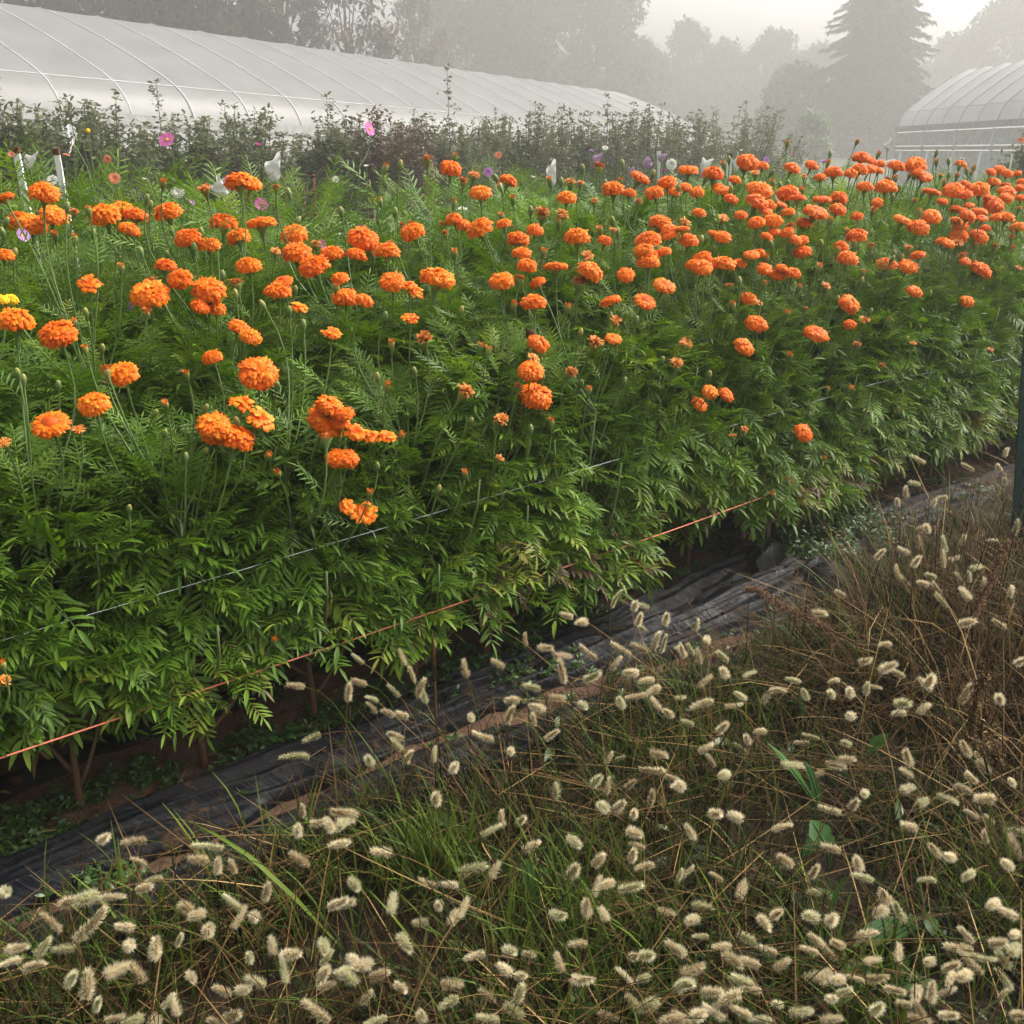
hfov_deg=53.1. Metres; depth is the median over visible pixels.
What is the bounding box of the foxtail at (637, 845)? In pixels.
[627,841,691,902]
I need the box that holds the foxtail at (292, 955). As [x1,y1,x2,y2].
[210,946,303,986]
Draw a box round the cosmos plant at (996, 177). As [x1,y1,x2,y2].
[963,161,1023,192]
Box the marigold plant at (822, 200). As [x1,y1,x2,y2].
[743,161,882,470]
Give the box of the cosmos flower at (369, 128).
[338,121,389,278]
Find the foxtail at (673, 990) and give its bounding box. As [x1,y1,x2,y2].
[624,977,695,998]
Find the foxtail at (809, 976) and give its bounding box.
[741,968,823,1019]
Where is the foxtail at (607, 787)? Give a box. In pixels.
[584,776,611,879]
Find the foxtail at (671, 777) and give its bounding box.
[665,774,762,829]
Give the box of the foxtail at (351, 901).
[249,896,356,969]
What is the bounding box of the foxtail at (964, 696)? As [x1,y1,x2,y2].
[916,681,973,820]
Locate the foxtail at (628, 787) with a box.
[610,778,636,804]
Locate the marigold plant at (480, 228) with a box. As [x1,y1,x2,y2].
[351,154,552,555]
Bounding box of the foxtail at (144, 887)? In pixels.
[81,881,154,1015]
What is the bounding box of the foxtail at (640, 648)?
[631,641,697,732]
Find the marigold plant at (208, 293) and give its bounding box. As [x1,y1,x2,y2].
[104,171,357,627]
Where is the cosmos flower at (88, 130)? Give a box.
[62,127,127,408]
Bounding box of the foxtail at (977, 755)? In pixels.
[974,751,1021,798]
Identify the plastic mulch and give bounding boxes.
[0,538,857,920]
[0,649,797,1002]
[784,461,1014,571]
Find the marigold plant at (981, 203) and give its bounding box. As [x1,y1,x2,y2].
[899,177,1006,234]
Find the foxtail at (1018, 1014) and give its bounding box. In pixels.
[998,1009,1023,1023]
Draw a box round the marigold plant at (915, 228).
[830,181,963,493]
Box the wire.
[154,209,413,212]
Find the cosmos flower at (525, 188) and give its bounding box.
[487,168,534,263]
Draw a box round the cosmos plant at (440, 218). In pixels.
[201,197,495,382]
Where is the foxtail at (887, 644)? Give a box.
[877,641,937,754]
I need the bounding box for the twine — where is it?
[0,449,914,758]
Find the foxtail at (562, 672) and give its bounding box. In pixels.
[557,658,588,760]
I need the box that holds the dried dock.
[937,537,1010,665]
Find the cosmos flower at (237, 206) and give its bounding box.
[222,156,246,261]
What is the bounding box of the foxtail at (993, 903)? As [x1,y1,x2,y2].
[984,896,1023,911]
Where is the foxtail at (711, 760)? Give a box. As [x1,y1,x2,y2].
[704,752,719,804]
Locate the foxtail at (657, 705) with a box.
[649,695,688,853]
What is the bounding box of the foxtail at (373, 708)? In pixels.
[366,702,399,780]
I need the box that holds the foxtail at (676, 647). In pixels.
[674,645,710,715]
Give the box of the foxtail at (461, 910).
[406,896,470,1023]
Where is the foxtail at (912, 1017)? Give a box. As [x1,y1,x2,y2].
[869,1011,934,1023]
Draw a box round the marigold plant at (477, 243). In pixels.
[405,153,575,398]
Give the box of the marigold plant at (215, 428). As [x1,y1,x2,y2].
[30,343,315,769]
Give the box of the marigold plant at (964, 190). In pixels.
[912,180,1023,474]
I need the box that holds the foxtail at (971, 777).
[964,769,1010,904]
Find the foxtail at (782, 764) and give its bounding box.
[705,759,803,812]
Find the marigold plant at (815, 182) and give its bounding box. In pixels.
[715,140,848,274]
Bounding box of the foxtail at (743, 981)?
[730,972,820,1018]
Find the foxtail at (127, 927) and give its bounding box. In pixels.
[113,922,280,1022]
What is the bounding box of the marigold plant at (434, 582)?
[288,288,532,681]
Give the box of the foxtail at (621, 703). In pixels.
[615,696,628,791]
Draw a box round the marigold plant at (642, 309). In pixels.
[549,224,728,580]
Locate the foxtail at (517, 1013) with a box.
[502,1000,543,1023]
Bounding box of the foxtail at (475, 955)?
[462,948,552,1018]
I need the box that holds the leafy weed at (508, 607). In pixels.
[506,587,547,611]
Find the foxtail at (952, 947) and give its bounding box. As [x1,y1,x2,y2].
[941,939,1003,1023]
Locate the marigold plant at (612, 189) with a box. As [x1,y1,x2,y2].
[518,177,704,507]
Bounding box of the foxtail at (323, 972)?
[309,962,331,1020]
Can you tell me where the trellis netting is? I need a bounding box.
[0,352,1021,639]
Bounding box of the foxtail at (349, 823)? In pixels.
[285,817,355,880]
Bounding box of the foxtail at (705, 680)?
[624,674,713,789]
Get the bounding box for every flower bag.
[24,151,58,361]
[210,174,228,259]
[264,152,283,269]
[546,159,555,247]
[625,166,634,239]
[642,156,651,190]
[658,153,666,205]
[700,157,713,173]
[732,152,738,191]
[884,138,891,178]
[885,159,895,174]
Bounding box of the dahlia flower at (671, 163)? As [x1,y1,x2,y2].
[663,158,676,200]
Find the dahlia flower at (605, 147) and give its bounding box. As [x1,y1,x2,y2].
[592,146,632,199]
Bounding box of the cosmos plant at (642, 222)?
[553,194,709,293]
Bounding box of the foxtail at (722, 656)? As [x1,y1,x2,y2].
[716,649,803,756]
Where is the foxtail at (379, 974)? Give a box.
[305,966,390,1023]
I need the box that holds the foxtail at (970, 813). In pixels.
[963,809,1016,883]
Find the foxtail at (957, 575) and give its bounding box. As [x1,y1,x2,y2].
[955,570,976,616]
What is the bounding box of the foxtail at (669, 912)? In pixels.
[531,907,674,959]
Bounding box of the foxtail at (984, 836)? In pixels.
[980,829,1022,896]
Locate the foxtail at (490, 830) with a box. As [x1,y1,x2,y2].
[413,822,502,950]
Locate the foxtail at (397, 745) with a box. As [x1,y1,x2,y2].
[389,737,459,860]
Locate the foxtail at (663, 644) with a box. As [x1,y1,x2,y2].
[641,634,667,725]
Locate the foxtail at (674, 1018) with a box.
[659,1012,724,1023]
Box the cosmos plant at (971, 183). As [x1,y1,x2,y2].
[924,174,1023,206]
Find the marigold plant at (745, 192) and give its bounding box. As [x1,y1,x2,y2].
[668,163,809,300]
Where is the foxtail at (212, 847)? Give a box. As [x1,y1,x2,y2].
[189,841,284,942]
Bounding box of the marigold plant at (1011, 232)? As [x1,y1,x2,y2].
[955,203,1023,328]
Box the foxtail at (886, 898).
[876,887,930,954]
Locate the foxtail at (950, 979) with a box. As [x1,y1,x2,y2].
[939,969,956,1023]
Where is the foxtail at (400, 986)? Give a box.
[296,977,408,1023]
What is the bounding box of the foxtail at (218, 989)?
[211,983,366,1016]
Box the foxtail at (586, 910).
[580,897,629,969]
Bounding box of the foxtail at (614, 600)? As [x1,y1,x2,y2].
[609,588,623,706]
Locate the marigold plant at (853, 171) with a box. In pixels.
[788,159,920,419]
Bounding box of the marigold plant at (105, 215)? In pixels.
[0,203,204,609]
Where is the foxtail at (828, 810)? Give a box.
[817,804,903,853]
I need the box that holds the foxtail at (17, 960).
[0,955,67,1023]
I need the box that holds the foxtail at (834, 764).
[703,758,847,780]
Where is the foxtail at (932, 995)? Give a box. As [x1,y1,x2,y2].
[924,979,938,1017]
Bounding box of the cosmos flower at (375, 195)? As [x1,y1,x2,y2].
[364,152,393,284]
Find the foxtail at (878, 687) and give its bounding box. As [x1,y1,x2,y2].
[797,684,882,791]
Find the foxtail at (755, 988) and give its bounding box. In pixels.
[739,985,780,1023]
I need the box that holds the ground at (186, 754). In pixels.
[0,136,1023,1023]
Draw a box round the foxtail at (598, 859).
[496,849,608,989]
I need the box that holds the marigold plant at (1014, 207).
[973,193,1023,214]
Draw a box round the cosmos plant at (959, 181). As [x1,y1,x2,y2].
[905,161,1021,205]
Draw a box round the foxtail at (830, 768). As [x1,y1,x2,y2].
[720,765,842,807]
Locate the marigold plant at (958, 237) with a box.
[875,188,1005,482]
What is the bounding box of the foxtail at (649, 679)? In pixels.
[638,676,731,762]
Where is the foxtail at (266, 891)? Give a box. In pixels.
[229,881,272,1012]
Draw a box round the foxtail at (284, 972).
[278,952,290,1023]
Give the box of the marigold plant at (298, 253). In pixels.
[266,184,468,612]
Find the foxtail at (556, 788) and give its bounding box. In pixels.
[541,781,560,835]
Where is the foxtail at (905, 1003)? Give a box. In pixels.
[896,998,938,1023]
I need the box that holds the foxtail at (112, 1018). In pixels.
[88,1013,126,1023]
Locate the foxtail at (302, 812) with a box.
[271,803,306,934]
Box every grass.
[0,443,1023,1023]
[0,461,1023,1023]
[185,820,340,946]
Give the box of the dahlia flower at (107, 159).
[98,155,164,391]
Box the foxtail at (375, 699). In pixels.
[365,695,488,858]
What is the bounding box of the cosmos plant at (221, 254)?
[21,216,376,455]
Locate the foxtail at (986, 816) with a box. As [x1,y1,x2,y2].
[983,813,1019,848]
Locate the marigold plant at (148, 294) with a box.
[0,181,215,691]
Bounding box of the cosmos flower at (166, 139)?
[136,132,228,311]
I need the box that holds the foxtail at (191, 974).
[169,969,197,994]
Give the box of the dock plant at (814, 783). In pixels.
[768,743,821,837]
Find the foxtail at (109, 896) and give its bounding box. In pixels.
[70,892,127,1022]
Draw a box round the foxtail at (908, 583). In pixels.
[902,576,997,644]
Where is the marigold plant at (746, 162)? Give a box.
[626,153,764,376]
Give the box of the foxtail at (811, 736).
[802,732,891,774]
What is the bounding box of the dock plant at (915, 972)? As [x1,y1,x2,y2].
[837,956,938,995]
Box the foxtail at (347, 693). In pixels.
[343,681,353,836]
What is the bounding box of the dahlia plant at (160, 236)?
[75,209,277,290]
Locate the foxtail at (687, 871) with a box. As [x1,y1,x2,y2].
[610,863,694,926]
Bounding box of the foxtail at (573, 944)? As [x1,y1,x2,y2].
[567,938,672,1006]
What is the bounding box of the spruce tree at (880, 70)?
[795,0,939,158]
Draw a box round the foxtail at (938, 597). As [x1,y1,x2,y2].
[934,592,963,673]
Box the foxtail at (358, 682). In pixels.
[350,677,404,780]
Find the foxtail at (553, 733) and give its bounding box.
[467,728,559,832]
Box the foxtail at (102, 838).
[58,832,112,956]
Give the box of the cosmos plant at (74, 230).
[0,174,180,407]
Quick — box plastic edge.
[0,433,1015,802]
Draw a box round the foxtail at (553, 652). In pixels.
[551,646,649,734]
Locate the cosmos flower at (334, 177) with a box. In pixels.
[308,176,342,350]
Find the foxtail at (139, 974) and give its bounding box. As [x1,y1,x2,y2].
[126,959,172,1023]
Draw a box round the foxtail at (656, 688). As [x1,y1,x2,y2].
[644,684,682,821]
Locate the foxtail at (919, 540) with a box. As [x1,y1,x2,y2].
[915,535,921,579]
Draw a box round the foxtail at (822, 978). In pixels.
[786,967,833,1023]
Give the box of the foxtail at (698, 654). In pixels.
[695,648,709,743]
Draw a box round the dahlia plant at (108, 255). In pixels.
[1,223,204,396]
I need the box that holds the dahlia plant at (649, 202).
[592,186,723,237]
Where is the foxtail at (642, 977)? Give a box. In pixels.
[633,970,718,983]
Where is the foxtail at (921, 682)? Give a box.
[915,676,1003,813]
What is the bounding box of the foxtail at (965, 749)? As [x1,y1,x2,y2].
[958,739,1003,899]
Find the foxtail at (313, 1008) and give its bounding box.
[300,998,332,1023]
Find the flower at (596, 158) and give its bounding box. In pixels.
[592,152,602,210]
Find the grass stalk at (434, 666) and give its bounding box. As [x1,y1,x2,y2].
[431,630,437,754]
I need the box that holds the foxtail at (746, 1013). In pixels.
[727,1003,773,1023]
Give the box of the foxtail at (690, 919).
[683,911,753,926]
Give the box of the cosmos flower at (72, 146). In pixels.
[48,137,116,342]
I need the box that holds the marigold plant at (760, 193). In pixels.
[677,160,834,444]
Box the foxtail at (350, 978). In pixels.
[332,967,397,1023]
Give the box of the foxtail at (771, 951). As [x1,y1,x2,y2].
[756,944,847,1019]
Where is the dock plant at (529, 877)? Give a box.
[523,858,541,936]
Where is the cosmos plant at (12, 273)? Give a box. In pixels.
[0,232,51,364]
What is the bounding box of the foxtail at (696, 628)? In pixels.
[684,618,700,685]
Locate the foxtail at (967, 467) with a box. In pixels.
[961,462,999,513]
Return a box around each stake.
[11,147,61,367]
[52,148,81,309]
[281,178,288,225]
[301,186,306,241]
[311,174,318,237]
[370,195,374,229]
[482,329,535,655]
[657,151,661,209]
[724,154,732,226]
[896,150,901,185]
[919,151,928,191]
[948,151,953,182]
[973,153,981,180]
[1008,154,1013,180]
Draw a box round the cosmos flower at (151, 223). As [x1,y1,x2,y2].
[143,178,174,334]
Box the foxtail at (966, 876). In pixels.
[961,865,992,895]
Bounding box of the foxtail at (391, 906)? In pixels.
[385,890,398,1023]
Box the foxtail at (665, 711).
[662,707,764,839]
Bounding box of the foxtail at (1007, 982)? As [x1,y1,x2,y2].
[994,966,1019,1023]
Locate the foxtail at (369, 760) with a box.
[363,754,419,886]
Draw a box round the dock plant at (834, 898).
[823,876,845,960]
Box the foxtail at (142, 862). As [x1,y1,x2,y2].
[129,856,260,1023]
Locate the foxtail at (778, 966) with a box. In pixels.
[703,955,790,1022]
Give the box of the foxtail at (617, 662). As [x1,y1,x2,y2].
[581,655,623,775]
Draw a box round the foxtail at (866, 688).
[858,681,870,825]
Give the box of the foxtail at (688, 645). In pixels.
[685,643,706,727]
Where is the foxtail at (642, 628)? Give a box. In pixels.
[638,623,696,680]
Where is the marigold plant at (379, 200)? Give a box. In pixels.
[311,159,494,455]
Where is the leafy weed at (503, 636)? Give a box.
[493,613,542,647]
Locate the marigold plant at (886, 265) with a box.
[792,203,933,509]
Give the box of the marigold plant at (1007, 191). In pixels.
[941,177,1023,463]
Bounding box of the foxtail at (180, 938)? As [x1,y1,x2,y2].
[158,931,183,1023]
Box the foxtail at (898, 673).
[890,668,989,815]
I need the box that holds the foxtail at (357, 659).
[351,652,432,777]
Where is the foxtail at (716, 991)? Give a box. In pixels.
[599,986,724,1023]
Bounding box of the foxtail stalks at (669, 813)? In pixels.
[3,459,1023,1023]
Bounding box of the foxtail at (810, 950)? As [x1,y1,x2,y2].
[799,944,868,1023]
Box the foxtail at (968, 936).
[957,925,1023,992]
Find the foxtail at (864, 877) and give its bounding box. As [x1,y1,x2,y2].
[850,870,955,1000]
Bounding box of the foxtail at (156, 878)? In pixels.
[88,874,162,1003]
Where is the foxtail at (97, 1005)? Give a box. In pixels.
[92,994,101,1023]
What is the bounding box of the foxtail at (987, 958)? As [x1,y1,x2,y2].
[839,955,997,1009]
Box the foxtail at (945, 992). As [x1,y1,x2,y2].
[816,986,956,1022]
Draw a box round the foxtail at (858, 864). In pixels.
[852,853,884,957]
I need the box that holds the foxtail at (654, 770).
[638,766,715,790]
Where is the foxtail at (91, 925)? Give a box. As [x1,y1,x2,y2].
[10,903,110,1023]
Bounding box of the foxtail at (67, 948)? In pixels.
[50,943,166,1023]
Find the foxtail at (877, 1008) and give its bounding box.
[854,1000,886,1023]
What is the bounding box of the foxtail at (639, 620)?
[600,612,644,741]
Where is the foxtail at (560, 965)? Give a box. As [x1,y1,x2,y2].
[553,951,592,1023]
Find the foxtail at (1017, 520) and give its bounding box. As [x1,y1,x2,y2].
[1012,518,1019,536]
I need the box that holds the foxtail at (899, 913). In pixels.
[891,901,1019,958]
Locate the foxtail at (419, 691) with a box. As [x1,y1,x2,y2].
[411,676,427,828]
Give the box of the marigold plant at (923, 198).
[865,175,961,249]
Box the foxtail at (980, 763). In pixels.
[975,757,1023,795]
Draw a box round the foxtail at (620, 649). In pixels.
[610,640,693,768]
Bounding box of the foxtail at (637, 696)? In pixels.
[624,692,731,765]
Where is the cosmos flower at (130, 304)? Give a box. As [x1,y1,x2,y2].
[120,276,163,400]
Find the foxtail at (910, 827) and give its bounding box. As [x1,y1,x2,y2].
[900,820,983,935]
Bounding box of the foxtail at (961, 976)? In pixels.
[954,967,980,1022]
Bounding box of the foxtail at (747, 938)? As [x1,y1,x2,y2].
[737,930,825,953]
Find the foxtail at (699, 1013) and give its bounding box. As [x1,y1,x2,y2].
[653,1006,707,1023]
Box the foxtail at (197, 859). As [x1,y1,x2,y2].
[186,853,330,950]
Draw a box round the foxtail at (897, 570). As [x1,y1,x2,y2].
[894,562,925,696]
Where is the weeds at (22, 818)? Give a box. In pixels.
[0,448,1015,934]
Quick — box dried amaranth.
[745,582,885,659]
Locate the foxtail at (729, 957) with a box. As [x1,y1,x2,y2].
[638,935,744,969]
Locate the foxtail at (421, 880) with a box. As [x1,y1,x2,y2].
[418,877,505,915]
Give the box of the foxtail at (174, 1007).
[168,992,181,1023]
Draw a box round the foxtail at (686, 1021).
[631,1003,694,1023]
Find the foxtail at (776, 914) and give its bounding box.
[711,906,783,966]
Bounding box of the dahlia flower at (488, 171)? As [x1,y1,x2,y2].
[462,145,492,305]
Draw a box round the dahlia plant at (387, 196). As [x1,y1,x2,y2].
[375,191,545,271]
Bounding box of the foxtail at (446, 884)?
[439,879,495,939]
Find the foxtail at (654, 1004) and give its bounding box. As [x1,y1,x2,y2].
[637,976,725,1013]
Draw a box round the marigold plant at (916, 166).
[819,150,958,363]
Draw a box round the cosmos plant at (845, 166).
[687,148,866,227]
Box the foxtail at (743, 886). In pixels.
[690,878,747,1012]
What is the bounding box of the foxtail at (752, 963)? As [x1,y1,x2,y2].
[737,956,841,1023]
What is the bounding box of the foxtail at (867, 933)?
[783,927,877,1012]
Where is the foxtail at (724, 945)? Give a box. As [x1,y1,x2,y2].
[707,942,744,994]
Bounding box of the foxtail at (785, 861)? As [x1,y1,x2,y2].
[776,852,825,931]
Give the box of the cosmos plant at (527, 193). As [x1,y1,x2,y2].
[460,173,600,227]
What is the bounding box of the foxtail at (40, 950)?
[0,936,53,976]
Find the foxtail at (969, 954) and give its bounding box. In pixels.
[966,950,1023,963]
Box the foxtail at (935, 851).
[928,842,1007,877]
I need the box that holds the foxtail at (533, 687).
[522,683,580,778]
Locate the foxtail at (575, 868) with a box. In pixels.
[540,861,580,895]
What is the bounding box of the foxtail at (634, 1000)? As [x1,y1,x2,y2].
[625,994,657,1022]
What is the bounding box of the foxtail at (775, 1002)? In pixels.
[771,999,828,1023]
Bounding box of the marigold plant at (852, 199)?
[776,138,896,263]
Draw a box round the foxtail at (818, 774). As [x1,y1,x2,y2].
[815,757,870,779]
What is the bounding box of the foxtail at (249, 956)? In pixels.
[244,950,254,994]
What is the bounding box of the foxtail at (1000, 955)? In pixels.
[994,949,1023,985]
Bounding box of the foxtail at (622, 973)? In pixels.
[614,965,656,1023]
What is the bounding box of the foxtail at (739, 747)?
[733,742,833,793]
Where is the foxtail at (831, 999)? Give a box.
[824,993,872,1016]
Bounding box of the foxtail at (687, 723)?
[680,719,726,827]
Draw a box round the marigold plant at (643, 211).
[544,159,702,408]
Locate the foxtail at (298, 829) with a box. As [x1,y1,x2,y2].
[292,822,303,979]
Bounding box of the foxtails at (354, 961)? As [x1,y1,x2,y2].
[102,447,1023,1023]
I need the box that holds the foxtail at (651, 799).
[619,788,655,851]
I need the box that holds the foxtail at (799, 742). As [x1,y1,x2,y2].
[794,739,847,809]
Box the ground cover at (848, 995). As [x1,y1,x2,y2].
[0,507,1023,1023]
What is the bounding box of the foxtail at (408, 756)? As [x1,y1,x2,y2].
[354,749,414,907]
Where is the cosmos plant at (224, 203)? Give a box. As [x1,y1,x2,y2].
[55,146,412,441]
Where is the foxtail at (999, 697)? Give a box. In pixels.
[990,693,1005,852]
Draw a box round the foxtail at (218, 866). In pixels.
[212,857,227,1013]
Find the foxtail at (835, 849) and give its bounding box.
[820,841,911,912]
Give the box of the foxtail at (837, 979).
[827,962,862,986]
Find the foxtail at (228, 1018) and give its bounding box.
[204,1008,243,1023]
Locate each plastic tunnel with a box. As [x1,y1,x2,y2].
[0,3,726,185]
[890,59,1023,201]
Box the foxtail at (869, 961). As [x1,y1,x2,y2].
[823,954,883,1023]
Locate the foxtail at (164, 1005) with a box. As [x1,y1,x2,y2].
[148,992,175,1023]
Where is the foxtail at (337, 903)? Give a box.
[262,895,351,1006]
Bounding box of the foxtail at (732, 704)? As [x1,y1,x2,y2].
[652,702,743,787]
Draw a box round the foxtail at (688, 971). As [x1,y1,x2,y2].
[556,958,705,1023]
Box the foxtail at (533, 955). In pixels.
[521,950,634,985]
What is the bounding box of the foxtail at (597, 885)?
[575,873,604,1023]
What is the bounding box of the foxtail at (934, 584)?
[930,580,984,644]
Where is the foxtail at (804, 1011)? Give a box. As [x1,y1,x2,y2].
[768,1005,814,1019]
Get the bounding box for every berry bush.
[0,78,80,248]
[0,118,14,212]
[5,88,184,251]
[33,112,98,259]
[120,77,192,256]
[128,109,259,236]
[188,99,312,252]
[262,133,330,240]
[291,91,374,236]
[302,112,377,224]
[331,104,448,244]
[368,109,474,216]
[419,63,522,212]
[439,117,533,208]
[469,108,516,168]
[474,101,582,216]
[529,102,630,217]
[555,93,671,205]
[596,101,698,212]
[633,109,740,211]
[651,100,805,208]
[745,135,820,195]
[990,128,1023,193]
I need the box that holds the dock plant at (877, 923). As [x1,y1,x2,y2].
[853,913,924,949]
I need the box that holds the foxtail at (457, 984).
[324,978,463,1023]
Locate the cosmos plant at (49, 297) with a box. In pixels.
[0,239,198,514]
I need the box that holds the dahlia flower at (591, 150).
[589,149,601,190]
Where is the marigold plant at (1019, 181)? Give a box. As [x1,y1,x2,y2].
[983,178,1023,444]
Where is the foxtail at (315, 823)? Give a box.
[221,818,328,937]
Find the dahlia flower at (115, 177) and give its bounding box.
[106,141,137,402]
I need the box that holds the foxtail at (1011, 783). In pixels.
[1004,777,1016,856]
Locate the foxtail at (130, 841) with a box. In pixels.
[119,835,208,942]
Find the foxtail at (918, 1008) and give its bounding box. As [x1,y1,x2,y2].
[911,997,928,1023]
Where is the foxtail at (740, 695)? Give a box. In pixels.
[733,691,821,780]
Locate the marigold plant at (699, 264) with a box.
[617,216,781,564]
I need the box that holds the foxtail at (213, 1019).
[202,1015,220,1023]
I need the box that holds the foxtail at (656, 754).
[565,748,668,829]
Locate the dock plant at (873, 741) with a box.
[859,733,889,797]
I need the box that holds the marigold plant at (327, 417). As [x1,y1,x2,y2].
[170,299,426,718]
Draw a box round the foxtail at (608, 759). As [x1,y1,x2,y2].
[550,751,614,831]
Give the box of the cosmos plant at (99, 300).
[1,241,271,441]
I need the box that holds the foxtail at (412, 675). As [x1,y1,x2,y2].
[408,665,436,766]
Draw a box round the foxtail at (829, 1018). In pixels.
[805,1013,844,1023]
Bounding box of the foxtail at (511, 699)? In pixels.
[503,695,553,775]
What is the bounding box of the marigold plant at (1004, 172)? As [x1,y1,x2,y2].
[926,149,1023,358]
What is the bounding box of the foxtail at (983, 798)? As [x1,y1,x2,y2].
[973,791,1023,808]
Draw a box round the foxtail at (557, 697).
[484,692,566,787]
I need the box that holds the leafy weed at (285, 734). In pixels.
[253,723,299,746]
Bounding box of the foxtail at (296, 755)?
[278,752,413,861]
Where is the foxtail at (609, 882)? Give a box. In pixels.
[599,877,673,942]
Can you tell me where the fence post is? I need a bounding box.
[1009,330,1023,572]
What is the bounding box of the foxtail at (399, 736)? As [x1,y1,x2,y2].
[387,731,473,796]
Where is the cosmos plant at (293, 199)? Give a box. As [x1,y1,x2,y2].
[65,156,368,391]
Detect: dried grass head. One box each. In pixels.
[957,671,999,753]
[972,722,1006,789]
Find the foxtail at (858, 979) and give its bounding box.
[845,972,902,1023]
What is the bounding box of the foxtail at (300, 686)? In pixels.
[285,682,366,802]
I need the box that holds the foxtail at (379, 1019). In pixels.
[363,1014,423,1023]
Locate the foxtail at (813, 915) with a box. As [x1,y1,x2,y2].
[801,909,875,923]
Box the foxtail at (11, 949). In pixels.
[0,941,30,955]
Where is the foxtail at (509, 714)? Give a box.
[479,703,516,765]
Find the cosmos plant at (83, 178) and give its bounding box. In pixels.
[0,119,234,443]
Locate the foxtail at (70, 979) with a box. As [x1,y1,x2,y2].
[54,968,79,1023]
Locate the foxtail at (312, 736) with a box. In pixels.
[302,731,417,780]
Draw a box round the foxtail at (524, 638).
[522,632,534,731]
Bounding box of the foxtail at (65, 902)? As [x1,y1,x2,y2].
[0,893,77,946]
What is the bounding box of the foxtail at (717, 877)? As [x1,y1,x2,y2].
[707,871,825,1009]
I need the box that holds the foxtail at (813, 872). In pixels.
[739,862,820,904]
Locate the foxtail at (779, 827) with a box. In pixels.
[664,820,792,905]
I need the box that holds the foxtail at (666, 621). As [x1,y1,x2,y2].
[661,611,677,688]
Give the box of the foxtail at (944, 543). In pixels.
[940,533,960,610]
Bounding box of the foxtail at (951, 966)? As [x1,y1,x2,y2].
[875,959,961,1018]
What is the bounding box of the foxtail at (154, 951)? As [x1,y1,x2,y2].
[147,934,162,1021]
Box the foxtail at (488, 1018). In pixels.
[475,1012,525,1023]
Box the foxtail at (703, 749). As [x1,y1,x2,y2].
[604,739,713,863]
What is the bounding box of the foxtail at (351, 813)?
[327,806,419,909]
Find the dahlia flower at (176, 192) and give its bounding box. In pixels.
[149,185,201,385]
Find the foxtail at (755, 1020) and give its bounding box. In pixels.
[747,1013,775,1023]
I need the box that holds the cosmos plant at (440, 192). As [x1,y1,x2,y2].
[317,155,569,303]
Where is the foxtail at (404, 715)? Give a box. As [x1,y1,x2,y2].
[395,709,471,805]
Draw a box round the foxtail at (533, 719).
[530,711,551,807]
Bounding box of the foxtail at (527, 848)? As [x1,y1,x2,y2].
[433,838,541,917]
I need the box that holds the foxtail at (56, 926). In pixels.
[38,911,123,1021]
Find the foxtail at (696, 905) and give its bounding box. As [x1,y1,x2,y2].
[619,900,715,954]
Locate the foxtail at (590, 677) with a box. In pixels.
[493,669,602,779]
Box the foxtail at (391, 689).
[386,683,479,788]
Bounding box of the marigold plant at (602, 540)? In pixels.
[463,247,675,637]
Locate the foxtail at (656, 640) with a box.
[628,630,662,740]
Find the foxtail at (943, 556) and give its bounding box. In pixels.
[940,549,946,637]
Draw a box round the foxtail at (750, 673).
[680,669,757,801]
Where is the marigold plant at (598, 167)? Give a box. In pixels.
[485,161,637,366]
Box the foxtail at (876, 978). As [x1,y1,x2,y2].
[723,962,889,985]
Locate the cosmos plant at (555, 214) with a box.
[468,200,647,288]
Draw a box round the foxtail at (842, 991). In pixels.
[750,986,852,1019]
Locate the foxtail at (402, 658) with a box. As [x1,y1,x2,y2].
[397,648,450,762]
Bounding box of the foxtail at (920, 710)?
[803,702,931,878]
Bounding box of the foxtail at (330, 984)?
[236,980,336,1023]
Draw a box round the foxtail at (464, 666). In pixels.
[460,659,492,803]
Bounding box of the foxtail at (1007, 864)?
[1000,858,1022,873]
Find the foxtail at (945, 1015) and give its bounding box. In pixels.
[907,1009,960,1023]
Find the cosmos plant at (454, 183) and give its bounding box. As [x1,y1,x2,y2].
[418,161,632,315]
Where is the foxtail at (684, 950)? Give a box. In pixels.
[675,943,700,962]
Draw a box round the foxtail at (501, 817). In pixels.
[498,808,521,948]
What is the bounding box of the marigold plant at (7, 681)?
[0,458,85,758]
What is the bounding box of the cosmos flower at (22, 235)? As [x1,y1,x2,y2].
[0,228,67,512]
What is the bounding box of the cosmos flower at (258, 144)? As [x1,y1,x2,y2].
[237,143,268,291]
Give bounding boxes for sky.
[2,0,1012,135]
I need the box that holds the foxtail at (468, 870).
[404,861,488,961]
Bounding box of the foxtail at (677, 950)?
[662,938,784,1023]
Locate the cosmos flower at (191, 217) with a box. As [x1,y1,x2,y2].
[186,193,194,274]
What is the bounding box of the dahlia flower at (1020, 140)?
[998,137,1023,179]
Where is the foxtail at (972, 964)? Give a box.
[956,947,1022,1023]
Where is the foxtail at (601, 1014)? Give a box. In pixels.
[529,959,622,1023]
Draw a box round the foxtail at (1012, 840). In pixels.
[1008,833,1023,864]
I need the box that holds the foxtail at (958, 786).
[954,782,1023,854]
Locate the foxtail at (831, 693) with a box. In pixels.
[827,688,843,800]

